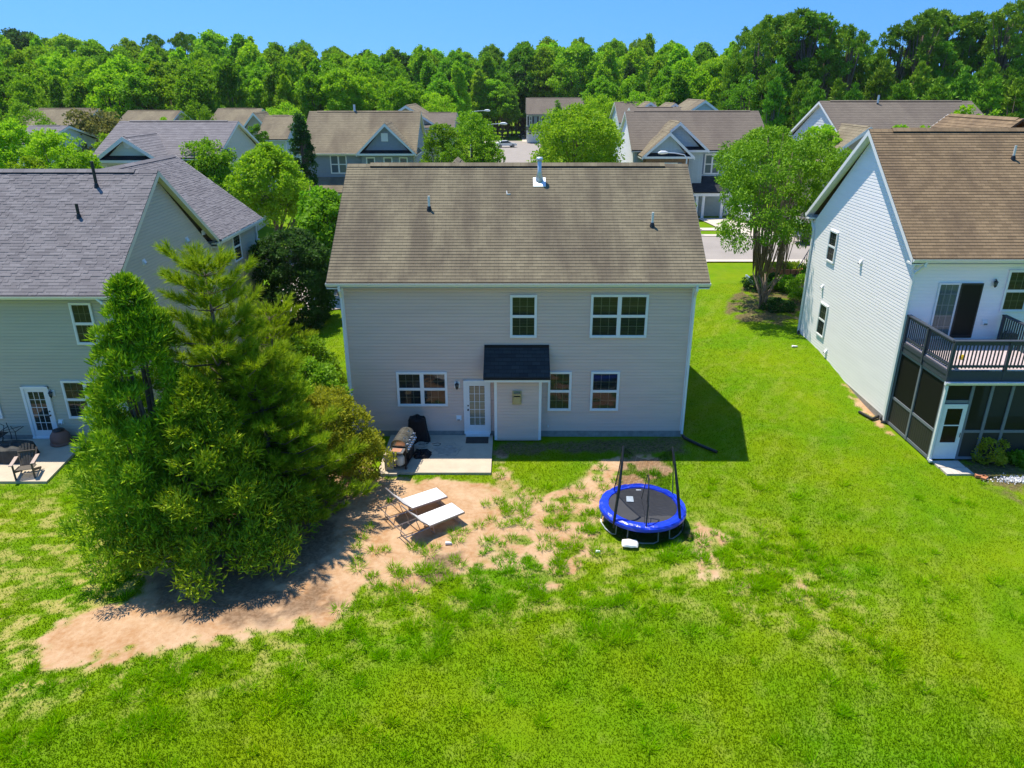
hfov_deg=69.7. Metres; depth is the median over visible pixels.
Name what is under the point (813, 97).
young pine tree
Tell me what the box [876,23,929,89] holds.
pine tree
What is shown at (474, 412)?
back door
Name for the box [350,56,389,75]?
forest tree
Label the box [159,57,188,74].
forest tree
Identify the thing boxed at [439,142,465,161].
leafy tree
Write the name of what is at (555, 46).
forest tree
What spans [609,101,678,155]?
house
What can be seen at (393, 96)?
forest tree
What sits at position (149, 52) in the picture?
forest tree
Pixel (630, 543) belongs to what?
pillow
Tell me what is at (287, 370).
pine tree
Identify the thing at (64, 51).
forest tree
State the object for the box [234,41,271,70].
forest tree
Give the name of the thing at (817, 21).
pine tree
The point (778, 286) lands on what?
shrub
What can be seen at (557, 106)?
leafy tree
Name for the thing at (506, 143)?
parked car
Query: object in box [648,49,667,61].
forest tree
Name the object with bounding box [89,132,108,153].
leafy tree
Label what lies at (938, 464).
paving slab
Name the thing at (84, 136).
house
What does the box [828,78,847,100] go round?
young pine tree
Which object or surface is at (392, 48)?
forest tree
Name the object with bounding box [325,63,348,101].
forest tree
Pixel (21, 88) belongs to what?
forest tree
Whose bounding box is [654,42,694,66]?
forest tree
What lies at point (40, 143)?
leafy tree
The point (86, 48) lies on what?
forest tree
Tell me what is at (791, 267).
flower bed
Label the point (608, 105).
round tree
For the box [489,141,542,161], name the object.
side street
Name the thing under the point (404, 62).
forest tree
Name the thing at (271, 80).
forest tree
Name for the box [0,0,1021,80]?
sky
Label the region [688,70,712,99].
forest tree
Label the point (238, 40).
forest tree
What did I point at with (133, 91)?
forest tree
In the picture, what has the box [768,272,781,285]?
shrub
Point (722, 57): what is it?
forest tree
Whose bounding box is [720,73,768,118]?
leafy tree
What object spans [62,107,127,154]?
leafy tree
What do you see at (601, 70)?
forest tree
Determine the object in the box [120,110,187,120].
house
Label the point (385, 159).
window
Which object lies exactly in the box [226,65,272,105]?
forest tree
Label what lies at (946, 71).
young pine tree
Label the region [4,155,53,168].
leafy tree
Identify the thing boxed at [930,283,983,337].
sliding door
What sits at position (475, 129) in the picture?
leafy tree
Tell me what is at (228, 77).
forest tree
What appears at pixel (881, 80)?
young pine tree
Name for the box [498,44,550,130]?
forest tree
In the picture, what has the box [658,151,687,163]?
street lamp
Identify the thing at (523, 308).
window
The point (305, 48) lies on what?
forest tree
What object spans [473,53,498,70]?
forest tree
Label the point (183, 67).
forest tree
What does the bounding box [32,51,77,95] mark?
forest tree
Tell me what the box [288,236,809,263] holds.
street
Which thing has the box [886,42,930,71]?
pine tree
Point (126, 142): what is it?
house
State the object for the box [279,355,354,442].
shrub
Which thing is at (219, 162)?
round tree
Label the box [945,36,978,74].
pine tree
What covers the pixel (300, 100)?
forest tree
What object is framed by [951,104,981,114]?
leafy tree
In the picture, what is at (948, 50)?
pine tree
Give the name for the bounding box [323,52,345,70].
forest tree
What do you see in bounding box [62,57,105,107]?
forest tree
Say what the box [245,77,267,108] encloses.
forest tree
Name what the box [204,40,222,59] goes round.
forest tree
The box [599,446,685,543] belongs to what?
trampoline
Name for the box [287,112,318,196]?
evergreen tree
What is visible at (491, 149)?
leafy tree
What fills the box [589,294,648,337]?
window
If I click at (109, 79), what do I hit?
forest tree
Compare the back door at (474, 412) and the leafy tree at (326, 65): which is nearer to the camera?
the back door at (474, 412)
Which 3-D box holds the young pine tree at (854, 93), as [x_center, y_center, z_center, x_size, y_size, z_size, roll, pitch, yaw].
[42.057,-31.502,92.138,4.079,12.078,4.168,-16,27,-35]
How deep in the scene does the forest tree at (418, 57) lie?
176.17 m
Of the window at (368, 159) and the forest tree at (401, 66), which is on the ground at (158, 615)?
the forest tree at (401, 66)
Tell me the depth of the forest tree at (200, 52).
158.09 m
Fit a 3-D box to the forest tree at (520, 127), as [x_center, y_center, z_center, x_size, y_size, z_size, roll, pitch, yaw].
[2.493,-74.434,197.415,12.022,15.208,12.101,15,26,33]
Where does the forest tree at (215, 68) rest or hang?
on the ground at (158, 615)
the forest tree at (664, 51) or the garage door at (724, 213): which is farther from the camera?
the forest tree at (664, 51)
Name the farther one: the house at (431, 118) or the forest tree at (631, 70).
the forest tree at (631, 70)
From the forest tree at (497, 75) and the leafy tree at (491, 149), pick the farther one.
the forest tree at (497, 75)
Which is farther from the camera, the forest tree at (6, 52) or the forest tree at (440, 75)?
the forest tree at (6, 52)
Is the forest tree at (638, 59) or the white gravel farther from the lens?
the forest tree at (638, 59)
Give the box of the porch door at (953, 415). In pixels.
[932,404,967,458]
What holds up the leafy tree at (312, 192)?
on the ground at (158, 615)
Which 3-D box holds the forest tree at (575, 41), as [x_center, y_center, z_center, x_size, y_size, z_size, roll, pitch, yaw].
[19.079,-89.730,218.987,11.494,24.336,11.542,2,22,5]
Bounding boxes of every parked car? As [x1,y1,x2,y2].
[496,140,516,147]
[726,205,751,222]
[794,229,811,244]
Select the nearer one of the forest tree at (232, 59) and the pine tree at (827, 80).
the pine tree at (827, 80)
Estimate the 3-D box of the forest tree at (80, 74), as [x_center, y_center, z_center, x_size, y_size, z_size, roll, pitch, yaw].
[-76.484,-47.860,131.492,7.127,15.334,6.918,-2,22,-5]
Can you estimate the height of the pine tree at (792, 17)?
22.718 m
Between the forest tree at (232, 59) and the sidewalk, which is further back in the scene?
the forest tree at (232, 59)
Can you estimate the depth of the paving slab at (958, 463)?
25.76 m
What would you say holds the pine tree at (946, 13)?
on the ground at (158, 615)
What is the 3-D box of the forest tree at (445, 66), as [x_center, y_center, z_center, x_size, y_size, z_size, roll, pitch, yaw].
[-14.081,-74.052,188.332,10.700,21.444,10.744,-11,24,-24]
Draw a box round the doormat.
[466,437,488,442]
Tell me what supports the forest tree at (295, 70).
on the ground at (158, 615)
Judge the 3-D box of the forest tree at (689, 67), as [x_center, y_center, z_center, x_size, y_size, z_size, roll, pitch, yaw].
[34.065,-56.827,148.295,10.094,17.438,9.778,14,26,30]
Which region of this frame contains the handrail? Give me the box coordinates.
[796,248,809,275]
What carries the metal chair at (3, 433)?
on the patio slab at (51, 461)
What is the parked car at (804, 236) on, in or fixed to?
on the street at (713, 248)
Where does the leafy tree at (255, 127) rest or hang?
on the ground at (158, 615)
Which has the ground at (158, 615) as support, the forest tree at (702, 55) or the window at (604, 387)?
the forest tree at (702, 55)
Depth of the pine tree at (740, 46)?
122.83 m
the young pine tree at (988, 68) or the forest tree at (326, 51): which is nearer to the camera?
the young pine tree at (988, 68)
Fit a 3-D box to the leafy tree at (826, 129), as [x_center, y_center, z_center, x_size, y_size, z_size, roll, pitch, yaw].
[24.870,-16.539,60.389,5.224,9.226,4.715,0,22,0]
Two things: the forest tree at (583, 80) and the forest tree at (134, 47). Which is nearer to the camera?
the forest tree at (583, 80)
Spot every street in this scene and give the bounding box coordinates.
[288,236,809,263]
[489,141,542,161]
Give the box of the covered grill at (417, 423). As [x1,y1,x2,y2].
[408,414,430,443]
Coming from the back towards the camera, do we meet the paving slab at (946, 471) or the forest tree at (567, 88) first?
the forest tree at (567, 88)
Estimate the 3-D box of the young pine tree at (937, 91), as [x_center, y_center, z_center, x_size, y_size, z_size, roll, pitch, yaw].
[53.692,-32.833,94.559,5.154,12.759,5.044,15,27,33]
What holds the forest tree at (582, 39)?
on the ground at (158, 615)
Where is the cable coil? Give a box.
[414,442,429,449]
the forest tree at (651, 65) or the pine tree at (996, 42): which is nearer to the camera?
the pine tree at (996, 42)
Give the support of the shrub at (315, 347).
on the ground at (158, 615)
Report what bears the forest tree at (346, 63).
on the ground at (158, 615)
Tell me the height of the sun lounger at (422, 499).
0.947 m
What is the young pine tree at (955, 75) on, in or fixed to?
on the ground at (158, 615)
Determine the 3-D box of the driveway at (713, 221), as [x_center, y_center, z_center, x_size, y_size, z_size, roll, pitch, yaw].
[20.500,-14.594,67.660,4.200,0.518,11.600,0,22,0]
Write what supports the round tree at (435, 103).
on the ground at (158, 615)
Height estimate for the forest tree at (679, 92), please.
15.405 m
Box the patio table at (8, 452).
[0,439,39,463]
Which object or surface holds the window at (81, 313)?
in the house at (71, 240)
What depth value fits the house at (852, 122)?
62.06 m
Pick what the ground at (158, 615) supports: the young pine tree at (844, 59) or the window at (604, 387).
the young pine tree at (844, 59)
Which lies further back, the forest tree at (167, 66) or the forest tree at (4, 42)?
the forest tree at (4, 42)
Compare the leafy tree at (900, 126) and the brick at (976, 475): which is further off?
the leafy tree at (900, 126)
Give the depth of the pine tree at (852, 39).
110.16 m
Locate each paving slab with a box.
[931,461,944,468]
[939,461,951,466]
[940,467,953,475]
[946,461,957,466]
[947,467,959,475]
[952,461,964,466]
[953,467,966,475]
[960,467,973,475]
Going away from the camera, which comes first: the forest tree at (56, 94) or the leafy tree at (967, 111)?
the leafy tree at (967, 111)
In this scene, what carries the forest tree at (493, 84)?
on the ground at (158, 615)
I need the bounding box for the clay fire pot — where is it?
[49,427,72,446]
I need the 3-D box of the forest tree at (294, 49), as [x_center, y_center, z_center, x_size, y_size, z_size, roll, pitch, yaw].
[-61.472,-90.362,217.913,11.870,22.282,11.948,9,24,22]
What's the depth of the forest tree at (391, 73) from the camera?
128.83 m
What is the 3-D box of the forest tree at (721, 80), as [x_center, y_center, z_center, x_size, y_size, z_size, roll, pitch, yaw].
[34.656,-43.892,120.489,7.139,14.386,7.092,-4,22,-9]
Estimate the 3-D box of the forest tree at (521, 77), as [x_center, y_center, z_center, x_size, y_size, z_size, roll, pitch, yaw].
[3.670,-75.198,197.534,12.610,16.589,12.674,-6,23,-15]
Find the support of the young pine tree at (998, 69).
on the ground at (158, 615)
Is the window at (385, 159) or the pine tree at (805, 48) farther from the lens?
the pine tree at (805, 48)
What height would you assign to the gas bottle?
0.481 m
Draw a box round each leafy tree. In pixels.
[0,98,56,130]
[0,115,47,168]
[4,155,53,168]
[16,128,100,168]
[54,149,104,168]
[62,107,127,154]
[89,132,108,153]
[179,101,216,119]
[247,123,269,187]
[266,101,306,121]
[295,185,334,224]
[311,59,335,105]
[420,122,471,161]
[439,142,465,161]
[447,109,502,161]
[471,134,505,161]
[553,100,560,124]
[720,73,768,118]
[793,123,842,228]
[892,124,908,127]
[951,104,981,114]
[969,74,1006,115]
[988,108,1001,115]
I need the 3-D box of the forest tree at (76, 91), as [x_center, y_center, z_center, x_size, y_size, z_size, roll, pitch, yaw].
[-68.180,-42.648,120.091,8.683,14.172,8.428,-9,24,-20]
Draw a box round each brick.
[974,473,985,477]
[980,475,987,480]
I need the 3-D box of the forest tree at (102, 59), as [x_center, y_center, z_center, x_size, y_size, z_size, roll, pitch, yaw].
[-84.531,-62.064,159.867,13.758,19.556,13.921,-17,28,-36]
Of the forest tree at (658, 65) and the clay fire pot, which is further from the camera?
the forest tree at (658, 65)
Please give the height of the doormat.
0.015 m
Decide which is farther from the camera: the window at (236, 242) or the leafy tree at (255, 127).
the leafy tree at (255, 127)
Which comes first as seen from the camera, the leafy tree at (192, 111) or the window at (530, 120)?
the leafy tree at (192, 111)
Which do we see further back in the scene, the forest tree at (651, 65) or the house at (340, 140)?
the forest tree at (651, 65)
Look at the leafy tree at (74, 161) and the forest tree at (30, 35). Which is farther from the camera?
the forest tree at (30, 35)
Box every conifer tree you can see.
[53,269,249,590]
[98,370,322,603]
[228,372,342,520]
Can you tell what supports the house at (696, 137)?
on the ground at (158, 615)
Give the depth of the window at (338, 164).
77.90 m
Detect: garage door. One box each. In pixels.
[527,132,542,141]
[723,192,751,214]
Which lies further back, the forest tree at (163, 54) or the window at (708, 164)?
the forest tree at (163, 54)
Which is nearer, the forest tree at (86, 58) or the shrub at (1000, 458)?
the shrub at (1000, 458)
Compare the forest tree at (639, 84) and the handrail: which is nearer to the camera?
the handrail
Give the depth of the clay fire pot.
27.80 m
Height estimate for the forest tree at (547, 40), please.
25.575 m
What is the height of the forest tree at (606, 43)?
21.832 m
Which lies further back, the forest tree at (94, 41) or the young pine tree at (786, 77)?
the forest tree at (94, 41)
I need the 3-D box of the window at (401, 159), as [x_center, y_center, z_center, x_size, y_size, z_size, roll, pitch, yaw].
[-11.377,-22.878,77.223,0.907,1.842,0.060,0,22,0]
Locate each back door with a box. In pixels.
[19,386,58,438]
[463,380,490,433]
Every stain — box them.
[431,442,461,456]
[434,445,458,455]
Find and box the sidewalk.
[258,228,719,241]
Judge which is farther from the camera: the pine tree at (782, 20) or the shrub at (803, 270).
the pine tree at (782, 20)
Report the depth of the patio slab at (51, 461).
26.47 m
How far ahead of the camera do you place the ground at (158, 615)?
19.00 m
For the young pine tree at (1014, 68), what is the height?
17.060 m
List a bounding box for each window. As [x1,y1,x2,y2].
[0,405,3,418]
[60,380,96,418]
[68,302,98,344]
[232,234,242,262]
[330,156,346,173]
[366,157,374,163]
[383,157,392,161]
[396,372,447,405]
[399,157,407,161]
[510,295,536,337]
[527,117,533,124]
[547,371,571,410]
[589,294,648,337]
[589,371,619,410]
[702,154,723,173]
[815,302,828,338]
[825,229,838,263]
[999,270,1023,311]
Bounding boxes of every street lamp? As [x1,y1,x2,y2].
[470,109,489,157]
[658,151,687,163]
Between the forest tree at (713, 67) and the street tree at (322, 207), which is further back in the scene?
the forest tree at (713, 67)
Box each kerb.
[701,234,790,235]
[706,259,807,261]
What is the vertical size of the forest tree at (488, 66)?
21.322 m
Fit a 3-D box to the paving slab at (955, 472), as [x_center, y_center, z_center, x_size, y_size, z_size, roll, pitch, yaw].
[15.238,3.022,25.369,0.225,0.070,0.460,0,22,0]
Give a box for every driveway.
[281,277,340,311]
[698,218,772,233]
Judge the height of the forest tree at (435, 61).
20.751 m
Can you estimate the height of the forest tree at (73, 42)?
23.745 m
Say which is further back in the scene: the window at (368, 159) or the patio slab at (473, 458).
the window at (368, 159)
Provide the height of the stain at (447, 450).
0.001 m
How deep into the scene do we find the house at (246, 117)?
100.36 m
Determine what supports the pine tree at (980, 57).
on the ground at (158, 615)
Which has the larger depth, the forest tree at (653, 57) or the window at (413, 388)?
the forest tree at (653, 57)
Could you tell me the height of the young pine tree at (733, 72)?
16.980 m
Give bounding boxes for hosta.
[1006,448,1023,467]
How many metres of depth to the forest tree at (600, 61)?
202.42 m
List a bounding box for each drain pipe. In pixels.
[681,434,717,452]
[858,411,882,420]
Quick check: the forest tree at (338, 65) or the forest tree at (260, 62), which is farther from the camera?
the forest tree at (260, 62)
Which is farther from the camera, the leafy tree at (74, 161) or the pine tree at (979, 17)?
the pine tree at (979, 17)
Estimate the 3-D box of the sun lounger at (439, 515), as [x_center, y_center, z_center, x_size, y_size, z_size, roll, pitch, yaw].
[-2.456,3.911,21.888,2.062,0.947,0.713,-16,27,-35]
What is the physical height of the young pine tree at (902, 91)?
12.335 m
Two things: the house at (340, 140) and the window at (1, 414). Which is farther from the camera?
the house at (340, 140)
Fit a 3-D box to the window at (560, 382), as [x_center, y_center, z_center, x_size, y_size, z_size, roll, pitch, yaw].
[1.761,0.267,27.241,0.874,1.564,0.085,0,22,0]
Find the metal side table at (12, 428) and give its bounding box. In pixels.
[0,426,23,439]
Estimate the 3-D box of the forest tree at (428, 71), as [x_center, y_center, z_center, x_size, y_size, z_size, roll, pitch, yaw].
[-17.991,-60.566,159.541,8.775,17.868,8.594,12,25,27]
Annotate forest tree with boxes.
[0,27,31,49]
[0,34,16,51]
[0,47,14,59]
[0,53,5,67]
[0,62,24,116]
[0,66,51,128]
[2,73,49,118]
[3,49,37,68]
[11,62,47,97]
[14,31,49,51]
[20,44,49,60]
[24,68,66,103]
[29,34,44,59]
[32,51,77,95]
[41,45,79,61]
[44,33,82,52]
[47,75,67,107]
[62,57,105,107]
[62,77,116,107]
[66,70,89,97]
[72,40,110,58]
[73,67,139,117]
[84,55,100,61]
[88,39,105,49]
[95,50,131,65]
[96,54,142,107]
[109,71,167,114]
[110,37,142,58]
[113,46,136,63]
[131,62,168,104]
[132,56,153,65]
[137,43,172,62]
[138,46,162,63]
[138,74,194,117]
[144,60,176,104]
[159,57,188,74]
[168,46,188,65]
[171,56,225,106]
[173,69,225,119]
[184,29,229,56]
[186,45,219,64]
[188,64,220,105]
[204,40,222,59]
[211,56,232,108]
[211,58,254,107]
[223,53,242,72]
[224,33,247,63]
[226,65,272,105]
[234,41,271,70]
[244,57,270,74]
[245,36,257,49]
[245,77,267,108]
[259,61,301,111]
[261,50,279,68]
[267,41,290,61]
[273,74,298,111]
[280,54,310,105]
[286,39,318,62]
[289,71,329,120]
[292,78,317,109]
[295,44,316,63]
[298,50,320,76]
[306,58,324,75]
[316,67,376,110]
[317,46,346,66]
[321,48,350,67]
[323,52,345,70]
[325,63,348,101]
[342,53,368,67]
[344,58,383,101]
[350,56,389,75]
[362,49,378,59]
[362,76,379,110]
[373,79,424,110]
[374,66,418,88]
[378,50,400,67]
[378,50,410,66]
[385,46,402,55]
[393,75,410,110]
[395,63,412,75]
[403,66,421,104]
[407,44,433,83]
[415,60,437,104]
[420,78,464,136]
[427,71,457,103]
[428,51,441,69]
[431,48,445,60]
[437,49,474,91]
[444,50,478,87]
[447,76,471,110]
[450,61,471,121]
[469,61,482,89]
[469,68,490,135]
[470,78,515,135]
[472,83,498,132]
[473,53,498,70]
[478,45,489,58]
[480,51,495,76]
[483,44,504,125]
[489,70,519,136]
[491,88,521,138]
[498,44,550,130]
[503,41,546,127]
[504,73,514,136]
[509,81,526,135]
[512,63,526,133]
[513,73,549,126]
[514,83,536,132]
[526,45,558,97]
[535,36,558,49]
[536,41,564,75]
[545,43,601,97]
[548,71,572,97]
[550,47,560,57]
[568,38,589,57]
[570,73,586,106]
[579,37,586,44]
[579,75,621,110]
[582,56,602,76]
[587,64,615,98]
[594,45,620,91]
[595,80,611,158]
[597,39,628,58]
[601,56,639,81]
[603,37,625,47]
[616,74,647,101]
[617,61,636,92]
[620,46,649,81]
[628,37,652,59]
[630,77,650,100]
[641,59,654,77]
[643,32,655,56]
[644,60,663,96]
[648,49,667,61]
[648,65,676,100]
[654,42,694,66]
[655,82,693,106]
[661,68,695,104]
[667,43,690,67]
[670,55,699,81]
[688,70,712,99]
[691,41,718,58]
[692,48,710,65]
[694,60,724,78]
[699,53,729,73]
[706,77,721,107]
[711,76,740,109]
[723,40,736,52]
[724,45,735,59]
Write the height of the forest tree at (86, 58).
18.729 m
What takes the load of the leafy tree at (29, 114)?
on the ground at (158, 615)
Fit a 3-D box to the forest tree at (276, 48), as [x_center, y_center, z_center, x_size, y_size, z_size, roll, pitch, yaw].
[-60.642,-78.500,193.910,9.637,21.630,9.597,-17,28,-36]
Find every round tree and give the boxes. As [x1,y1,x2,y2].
[178,136,237,195]
[222,141,312,230]
[420,91,459,132]
[526,102,624,161]
[580,93,618,148]
[611,90,654,140]
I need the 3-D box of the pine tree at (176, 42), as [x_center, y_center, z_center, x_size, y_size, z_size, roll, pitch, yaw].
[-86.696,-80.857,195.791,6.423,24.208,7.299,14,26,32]
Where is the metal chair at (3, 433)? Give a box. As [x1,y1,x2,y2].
[0,423,11,440]
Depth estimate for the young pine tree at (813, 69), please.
110.34 m
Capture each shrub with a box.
[248,225,339,331]
[264,382,396,495]
[265,332,347,424]
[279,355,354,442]
[742,275,771,292]
[759,296,796,312]
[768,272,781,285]
[772,274,797,293]
[785,273,804,300]
[799,258,807,280]
[971,437,1010,466]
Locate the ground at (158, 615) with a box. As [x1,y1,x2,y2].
[0,109,1023,767]
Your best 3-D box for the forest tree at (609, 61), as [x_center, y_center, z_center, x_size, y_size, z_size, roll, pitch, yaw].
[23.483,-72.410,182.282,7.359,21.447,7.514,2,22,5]
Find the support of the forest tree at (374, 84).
on the ground at (158, 615)
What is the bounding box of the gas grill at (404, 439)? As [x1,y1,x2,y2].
[390,427,416,469]
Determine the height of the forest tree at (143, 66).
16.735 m
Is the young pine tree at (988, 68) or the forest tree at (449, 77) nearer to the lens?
the young pine tree at (988, 68)
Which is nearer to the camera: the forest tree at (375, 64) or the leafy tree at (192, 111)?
the leafy tree at (192, 111)
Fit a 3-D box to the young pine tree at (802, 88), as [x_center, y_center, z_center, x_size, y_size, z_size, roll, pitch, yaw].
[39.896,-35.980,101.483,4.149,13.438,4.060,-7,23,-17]
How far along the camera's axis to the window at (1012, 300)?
27.14 m
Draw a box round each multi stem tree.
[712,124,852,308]
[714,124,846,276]
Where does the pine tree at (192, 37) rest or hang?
on the ground at (158, 615)
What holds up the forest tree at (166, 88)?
on the ground at (158, 615)
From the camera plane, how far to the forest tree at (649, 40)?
235.48 m
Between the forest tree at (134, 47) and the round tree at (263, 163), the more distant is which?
the forest tree at (134, 47)
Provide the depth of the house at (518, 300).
26.74 m
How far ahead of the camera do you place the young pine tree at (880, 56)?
110.29 m
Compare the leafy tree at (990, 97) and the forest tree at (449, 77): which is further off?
the forest tree at (449, 77)
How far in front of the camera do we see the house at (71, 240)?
28.04 m
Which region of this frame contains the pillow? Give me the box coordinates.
[622,539,637,547]
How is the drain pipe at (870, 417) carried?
attached to the house at (913, 289)
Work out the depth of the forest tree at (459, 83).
153.06 m
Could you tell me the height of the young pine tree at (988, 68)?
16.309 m
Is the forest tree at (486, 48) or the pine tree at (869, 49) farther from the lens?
the forest tree at (486, 48)
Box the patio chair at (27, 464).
[8,443,40,480]
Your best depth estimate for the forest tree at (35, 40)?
185.03 m
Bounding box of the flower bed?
[770,260,803,274]
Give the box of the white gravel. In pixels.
[983,473,1023,483]
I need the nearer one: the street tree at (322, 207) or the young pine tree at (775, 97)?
the street tree at (322, 207)
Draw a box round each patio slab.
[0,439,86,483]
[379,435,492,474]
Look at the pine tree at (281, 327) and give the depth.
27.43 m
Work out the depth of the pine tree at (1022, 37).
114.16 m
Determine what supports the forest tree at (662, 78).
on the ground at (158, 615)
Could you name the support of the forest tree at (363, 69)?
on the ground at (158, 615)
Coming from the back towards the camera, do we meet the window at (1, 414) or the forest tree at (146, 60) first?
the forest tree at (146, 60)
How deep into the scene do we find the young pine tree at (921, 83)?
100.18 m
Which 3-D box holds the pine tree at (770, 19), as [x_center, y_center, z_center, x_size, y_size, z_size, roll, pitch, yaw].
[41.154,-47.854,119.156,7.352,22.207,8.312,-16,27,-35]
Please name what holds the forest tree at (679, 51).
on the ground at (158, 615)
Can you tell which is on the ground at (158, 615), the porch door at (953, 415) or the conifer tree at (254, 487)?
the conifer tree at (254, 487)
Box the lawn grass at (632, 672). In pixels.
[0,282,1023,767]
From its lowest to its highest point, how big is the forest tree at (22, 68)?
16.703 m
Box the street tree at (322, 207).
[296,188,341,294]
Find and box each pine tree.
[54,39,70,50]
[132,236,370,522]
[140,33,165,50]
[167,31,194,58]
[179,33,196,55]
[179,336,379,537]
[227,292,318,378]
[714,51,748,109]
[723,26,753,107]
[733,48,771,108]
[741,13,786,73]
[741,19,786,110]
[748,66,785,124]
[760,76,788,140]
[763,54,795,128]
[770,7,827,154]
[770,16,806,67]
[781,10,844,78]
[784,57,823,128]
[786,71,812,139]
[795,40,815,74]
[796,79,827,123]
[805,21,842,89]
[814,44,838,98]
[824,23,876,90]
[824,52,857,100]
[827,24,848,52]
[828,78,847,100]
[843,82,863,99]
[845,36,894,89]
[860,48,895,98]
[861,59,895,99]
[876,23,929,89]
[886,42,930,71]
[887,79,917,99]
[889,9,948,84]
[896,47,941,98]
[902,7,973,64]
[909,40,963,83]
[909,61,935,99]
[919,76,951,99]
[924,15,978,67]
[940,59,955,96]
[944,19,1013,74]
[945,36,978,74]
[946,10,996,73]
[946,65,983,100]
[949,60,970,99]
[967,52,1002,109]
[978,0,1023,78]
[982,66,1008,115]
[992,11,1023,113]
[1000,48,1023,115]
[1001,76,1023,117]
[1011,33,1023,110]
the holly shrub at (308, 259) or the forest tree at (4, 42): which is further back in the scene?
the forest tree at (4, 42)
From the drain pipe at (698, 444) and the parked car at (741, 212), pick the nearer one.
the drain pipe at (698, 444)
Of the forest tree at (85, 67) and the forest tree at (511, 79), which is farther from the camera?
the forest tree at (511, 79)
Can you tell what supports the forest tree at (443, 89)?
on the ground at (158, 615)
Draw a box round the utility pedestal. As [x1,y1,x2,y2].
[381,453,398,476]
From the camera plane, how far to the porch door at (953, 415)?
25.66 m
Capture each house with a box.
[0,154,276,438]
[5,125,99,165]
[21,108,104,142]
[90,120,268,229]
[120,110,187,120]
[210,108,268,136]
[257,115,302,197]
[299,105,427,196]
[325,157,710,439]
[398,103,459,161]
[525,98,583,142]
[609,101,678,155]
[618,110,763,217]
[627,107,680,110]
[679,99,717,109]
[783,95,983,224]
[797,113,1023,461]
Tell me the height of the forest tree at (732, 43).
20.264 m
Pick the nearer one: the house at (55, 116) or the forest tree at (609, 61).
the house at (55, 116)
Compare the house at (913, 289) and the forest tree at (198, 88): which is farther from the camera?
the forest tree at (198, 88)
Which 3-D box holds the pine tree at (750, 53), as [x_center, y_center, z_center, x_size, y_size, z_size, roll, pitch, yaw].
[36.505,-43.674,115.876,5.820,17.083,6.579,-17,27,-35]
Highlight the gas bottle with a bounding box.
[396,454,404,465]
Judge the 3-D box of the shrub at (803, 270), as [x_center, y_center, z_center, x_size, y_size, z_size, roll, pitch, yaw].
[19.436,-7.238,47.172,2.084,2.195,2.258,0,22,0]
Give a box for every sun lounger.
[378,487,447,523]
[394,503,464,542]
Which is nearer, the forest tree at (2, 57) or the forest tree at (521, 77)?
the forest tree at (2, 57)
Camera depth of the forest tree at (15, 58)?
137.20 m
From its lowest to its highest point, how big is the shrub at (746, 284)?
1.496 m
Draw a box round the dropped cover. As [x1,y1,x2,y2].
[414,449,431,458]
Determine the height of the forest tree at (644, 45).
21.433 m
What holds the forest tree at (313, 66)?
on the ground at (158, 615)
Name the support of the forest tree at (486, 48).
on the ground at (158, 615)
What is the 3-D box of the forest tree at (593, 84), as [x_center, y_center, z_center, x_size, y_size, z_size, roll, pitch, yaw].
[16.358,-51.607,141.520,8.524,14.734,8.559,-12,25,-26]
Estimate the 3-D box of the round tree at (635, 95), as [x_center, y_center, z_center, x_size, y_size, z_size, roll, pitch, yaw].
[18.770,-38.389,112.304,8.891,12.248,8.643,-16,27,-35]
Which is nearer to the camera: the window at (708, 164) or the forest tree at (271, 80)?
the window at (708, 164)
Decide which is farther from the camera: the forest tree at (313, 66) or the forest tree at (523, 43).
the forest tree at (523, 43)
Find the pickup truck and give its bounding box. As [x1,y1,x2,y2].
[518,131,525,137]
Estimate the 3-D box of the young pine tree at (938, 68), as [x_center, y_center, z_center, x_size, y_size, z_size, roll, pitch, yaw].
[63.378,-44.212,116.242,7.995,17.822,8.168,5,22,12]
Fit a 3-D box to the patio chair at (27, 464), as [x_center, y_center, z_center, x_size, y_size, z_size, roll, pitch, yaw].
[-17.052,2.717,25.759,0.780,1.026,0.950,-7,23,-17]
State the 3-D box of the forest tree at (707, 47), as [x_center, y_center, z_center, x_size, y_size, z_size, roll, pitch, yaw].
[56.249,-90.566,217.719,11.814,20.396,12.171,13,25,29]
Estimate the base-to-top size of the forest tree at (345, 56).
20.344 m
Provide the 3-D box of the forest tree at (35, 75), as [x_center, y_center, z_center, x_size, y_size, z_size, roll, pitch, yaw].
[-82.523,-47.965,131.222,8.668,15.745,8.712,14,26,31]
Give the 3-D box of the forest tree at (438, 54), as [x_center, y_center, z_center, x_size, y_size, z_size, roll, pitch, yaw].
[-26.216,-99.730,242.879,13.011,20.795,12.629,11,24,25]
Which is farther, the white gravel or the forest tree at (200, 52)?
the forest tree at (200, 52)
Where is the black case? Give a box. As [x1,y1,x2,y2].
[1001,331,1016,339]
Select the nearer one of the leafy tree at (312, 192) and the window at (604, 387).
the window at (604, 387)

